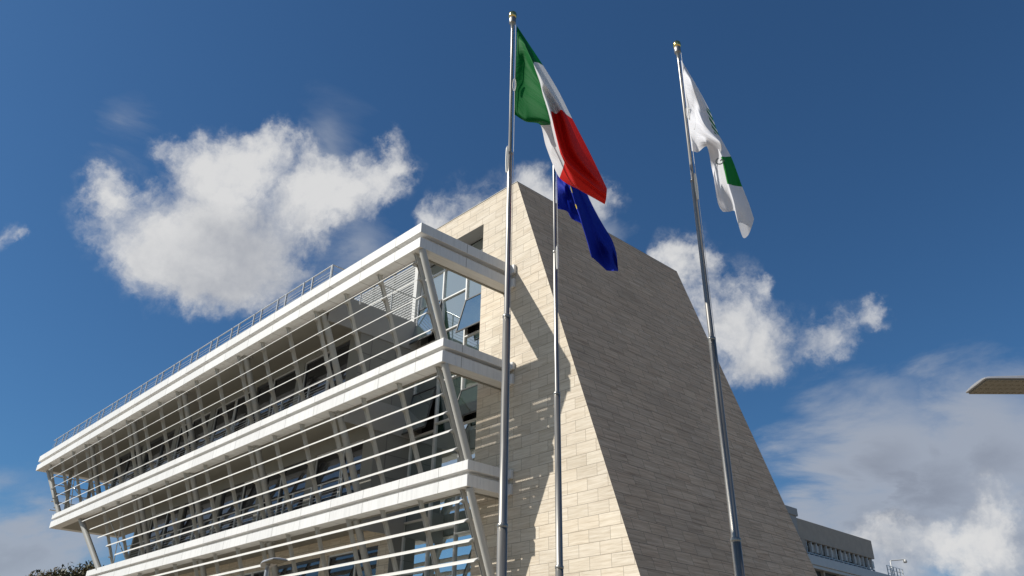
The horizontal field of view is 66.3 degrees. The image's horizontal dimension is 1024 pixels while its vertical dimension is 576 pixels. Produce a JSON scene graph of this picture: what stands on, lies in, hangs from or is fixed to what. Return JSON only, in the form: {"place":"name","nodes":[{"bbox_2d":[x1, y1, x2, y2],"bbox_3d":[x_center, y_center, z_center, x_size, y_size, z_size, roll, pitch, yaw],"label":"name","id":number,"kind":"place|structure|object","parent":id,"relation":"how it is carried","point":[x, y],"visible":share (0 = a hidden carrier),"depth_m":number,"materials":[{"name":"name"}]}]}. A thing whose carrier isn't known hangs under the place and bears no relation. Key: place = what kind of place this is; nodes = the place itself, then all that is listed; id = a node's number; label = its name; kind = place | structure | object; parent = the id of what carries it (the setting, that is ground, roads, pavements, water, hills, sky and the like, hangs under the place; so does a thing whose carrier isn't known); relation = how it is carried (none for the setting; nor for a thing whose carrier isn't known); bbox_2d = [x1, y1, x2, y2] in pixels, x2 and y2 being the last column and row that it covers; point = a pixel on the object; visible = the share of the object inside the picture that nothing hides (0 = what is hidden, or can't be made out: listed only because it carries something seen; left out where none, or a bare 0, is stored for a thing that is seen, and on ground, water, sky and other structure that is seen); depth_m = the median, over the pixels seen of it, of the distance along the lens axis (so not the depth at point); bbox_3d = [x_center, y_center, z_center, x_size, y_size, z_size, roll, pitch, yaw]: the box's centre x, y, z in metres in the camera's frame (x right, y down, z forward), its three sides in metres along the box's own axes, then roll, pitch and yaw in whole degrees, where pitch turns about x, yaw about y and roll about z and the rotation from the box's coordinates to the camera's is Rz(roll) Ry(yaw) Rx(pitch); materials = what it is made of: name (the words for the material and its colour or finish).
{"place":"outdoors","nodes":[
{"label":"outdoors","id":0,"kind":"place"},
{"bbox_2d":[0,0,1023,575],"label":"sky","id":1,"kind":"structure","parent":0,"point":[171,171],"materials":[{"name":"blue"}]},
{"bbox_2d":[785,505,903,575],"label":"distant building","id":2,"kind":"structure","parent":0,"point":[831,552],"depth_m":79.18,"materials":[{"name":"white paint"}]},
{"bbox_2d":[890,559,906,575],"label":"roof floodlight","id":3,"kind":"object","parent":2,"relation":"on","point":[904,560],"visible":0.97,"depth_m":86.45,"materials":[{"name":"white paint"}]},
{"label":"ground","id":4,"kind":"structure","parent":0,"visible":0},
{"bbox_2d":[28,566,74,575],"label":"tree","id":5,"kind":"object","parent":4,"relation":"on","point":[60,571],"visible":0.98,"depth_m":61.37,"materials":[{"name":"green plant"}]},
{"bbox_2d":[54,560,103,575],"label":"tree","id":6,"kind":"object","parent":4,"relation":"on","point":[78,571],"visible":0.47,"depth_m":62.78,"materials":[{"name":"green plant"}]},
{"bbox_2d":[260,557,287,575],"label":"street lamp","id":7,"kind":"object","parent":4,"relation":"on","point":[266,564],"visible":1,"depth_m":18.99,"materials":[{"name":"white metal"}]},
{"bbox_2d":[36,223,515,575],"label":"office building","id":8,"kind":"structure","parent":4,"relation":"on","point":[277,433],"depth_m":33.24,"materials":[{"name":"metal"}]},
{"bbox_2d":[112,453,129,487],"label":"window","id":9,"kind":"structure","parent":8,"relation":"in","point":[124,458],"depth_m":47.51,"materials":[{"name":"black glass"}]},
{"bbox_2d":[123,446,142,482],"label":"window","id":10,"kind":"structure","parent":8,"relation":"in","point":[129,466],"depth_m":46.49,"materials":[{"name":"black glass"}]},
{"bbox_2d":[144,435,163,472],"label":"window","id":11,"kind":"structure","parent":8,"relation":"in","point":[155,452],"depth_m":44.58,"materials":[{"name":"black glass"}]},
{"bbox_2d":[145,510,168,553],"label":"window","id":12,"kind":"structure","parent":8,"relation":"in","point":[161,520],"depth_m":43.29,"materials":[{"name":"black glass"}]},
{"bbox_2d":[157,430,174,466],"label":"window","id":13,"kind":"structure","parent":8,"relation":"in","point":[170,435],"depth_m":43.46,"materials":[{"name":"black glass"}]},
{"bbox_2d":[162,506,179,548],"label":"window","id":14,"kind":"structure","parent":8,"relation":"in","point":[169,528],"depth_m":42.15,"materials":[{"name":"black glass"}]},
{"bbox_2d":[175,424,188,458],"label":"window","id":15,"kind":"structure","parent":8,"relation":"in","point":[180,441],"depth_m":42.18,"materials":[{"name":"black glass"}]},
{"bbox_2d":[179,501,195,542],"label":"window","id":16,"kind":"structure","parent":8,"relation":"in","point":[187,514],"depth_m":40.83,"materials":[{"name":"black glass"}]},
{"bbox_2d":[188,411,210,451],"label":"window","id":17,"kind":"structure","parent":8,"relation":"in","point":[198,431],"depth_m":40.93,"materials":[{"name":"black glass"}]},
{"bbox_2d":[190,493,216,539],"bbox_3d":[-15.495,11.818,39.392,0.100,2.750,2.206,26,-37,-38],"label":"window","id":18,"kind":"structure","parent":8,"relation":"in","point":[205,504],"depth_m":39.61,"materials":[{"name":"black glass"}]},
{"bbox_2d":[210,398,236,442],"bbox_3d":[-14.381,7.087,38.889,0.100,2.860,2.131,26,-37,-38],"label":"window","id":19,"kind":"structure","parent":8,"relation":"in","point":[219,421],"depth_m":39.24,"materials":[{"name":"black glass"}]},
{"bbox_2d":[215,483,243,532],"bbox_3d":[-13.590,10.914,37.682,0.100,2.750,2.131,26,-37,-38],"label":"window","id":20,"kind":"structure","parent":8,"relation":"in","point":[227,498],"depth_m":37.91,"materials":[{"name":"black glass"}]},
{"bbox_2d":[231,392,249,433],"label":"window","id":21,"kind":"structure","parent":8,"relation":"in","point":[240,411],"depth_m":38.07,"materials":[{"name":"black glass"}]},
{"bbox_2d":[237,477,259,526],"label":"window","id":22,"kind":"structure","parent":8,"relation":"in","point":[249,490],"depth_m":36.77,"materials":[{"name":"black glass"}]},
{"bbox_2d":[252,569,264,575],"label":"window","id":23,"kind":"structure","parent":8,"relation":"in","point":[261,572],"depth_m":35.99,"materials":[{"name":"black glass"}]},
{"bbox_2d":[253,379,273,422],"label":"window","id":24,"kind":"structure","parent":8,"relation":"in","point":[264,399],"depth_m":36.74,"materials":[{"name":"black glass"}]},
{"bbox_2d":[259,470,280,519],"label":"window","id":25,"kind":"structure","parent":8,"relation":"in","point":[274,481],"depth_m":35.44,"materials":[{"name":"black glass"}]},
{"bbox_2d":[268,369,295,416],"bbox_3d":[-10.294,5.147,35.220,0.100,2.860,2.206,26,-37,-38],"label":"window","id":26,"kind":"structure","parent":8,"relation":"in","point":[287,388],"depth_m":35.58,"materials":[{"name":"black glass"}]},
{"bbox_2d":[278,564,291,575],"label":"window","id":27,"kind":"structure","parent":8,"relation":"in","point":[285,569],"depth_m":34.49,"materials":[{"name":"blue glass"}]},
{"bbox_2d":[276,460,307,514],"bbox_3d":[-9.503,8.974,34.012,0.100,2.750,2.206,26,-37,-38],"label":"window","id":28,"kind":"structure","parent":8,"relation":"in","point":[298,473],"depth_m":34.25,"materials":[{"name":"black glass"}]},
{"bbox_2d":[292,558,319,575],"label":"window","id":29,"kind":"structure","parent":8,"relation":"in","point":[311,564],"depth_m":33.23,"materials":[{"name":"blue glass"}]},
{"bbox_2d":[300,351,329,401],"bbox_3d":[-8.430,4.262,33.546,0.100,2.860,2.015,26,-37,-38],"label":"window","id":30,"kind":"structure","parent":8,"relation":"in","point":[319,373],"depth_m":33.91,"materials":[{"name":"black glass"}]},
{"bbox_2d":[311,446,343,504],"bbox_3d":[-7.639,8.089,32.338,0.100,2.750,2.015,26,-37,-38],"label":"window","id":31,"kind":"structure","parent":8,"relation":"in","point":[332,461],"depth_m":32.55,"materials":[{"name":"black glass"}]},
{"bbox_2d":[328,341,349,389],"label":"window","id":32,"kind":"structure","parent":8,"relation":"in","point":[343,359],"depth_m":32.70,"materials":[{"name":"black glass"}]},
{"bbox_2d":[327,551,354,575],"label":"window","id":33,"kind":"structure","parent":8,"relation":"in","point":[349,570],"depth_m":31.58,"materials":[{"name":"clear glass"}]},
{"bbox_2d":[338,439,363,496],"bbox_3d":[-6.384,7.493,31.211,0.100,2.750,1.452,26,-37,-38],"label":"window","id":34,"kind":"structure","parent":8,"relation":"in","point":[356,450],"depth_m":31.44,"materials":[{"name":"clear glass"}]},
{"bbox_2d":[355,545,377,575],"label":"window","id":35,"kind":"structure","parent":8,"relation":"in","point":[372,551],"depth_m":30.35,"materials":[{"name":"clear glass"}]},
{"bbox_2d":[496,11,516,575],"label":"flagpole","id":36,"kind":"object","parent":4,"relation":"on","point":[502,533],"visible":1,"depth_m":9.18,"materials":[{"name":"metal"}]},
{"bbox_2d":[515,27,606,203],"bbox_3d":[0.720,-2.535,11.154,1.092,3.154,0.861,26,-37,-38],"label":"flag","id":37,"kind":"object","parent":36,"relation":"hanging from","point":[539,99],"visible":1,"depth_m":10.95,"materials":[{"name":"multicoloured fabric"}]},
{"bbox_2d":[553,166,563,575],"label":"flagpole","id":38,"kind":"object","parent":4,"relation":"on","point":[559,567],"visible":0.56,"depth_m":11.54,"materials":[{"name":"metal"}]},
{"bbox_2d":[556,173,617,270],"bbox_3d":[1.277,-1.501,13.274,0.932,3.132,0.905,26,-37,-38],"label":"flag","id":39,"kind":"object","parent":38,"relation":"hanging from","point":[575,204],"visible":0.69,"depth_m":12.88,"materials":[{"name":"blue fabric"}]},
{"bbox_2d":[399,181,816,575],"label":"stone tower","id":40,"kind":"structure","parent":4,"relation":"on","point":[643,489],"depth_m":27.68,"materials":[{"name":"stone"}]},
{"bbox_2d":[399,239,482,575],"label":"stair window","id":41,"kind":"structure","parent":40,"relation":"in","point":[453,289],"depth_m":30.22,"materials":[{"name":"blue glass"}]},
{"bbox_2d":[673,40,744,575],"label":"flagpole","id":42,"kind":"object","parent":4,"relation":"on","point":[736,547],"visible":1,"depth_m":9.71,"materials":[{"name":"metal"}]},
{"bbox_2d":[681,61,753,237],"bbox_3d":[2.911,-2.089,11.287,0.746,3.513,0.619,26,-37,-38],"label":"flag","id":43,"kind":"object","parent":42,"relation":"hanging from","point":[730,194],"visible":1,"depth_m":11.11,"materials":[{"name":"white fabric"}]},
{"bbox_2d":[966,375,1023,393],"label":"street lamp","id":44,"kind":"object","parent":4,"relation":"on","point":[1001,385],"visible":1,"depth_m":8.40,"materials":[{"name":"grey metal"}]}
]}

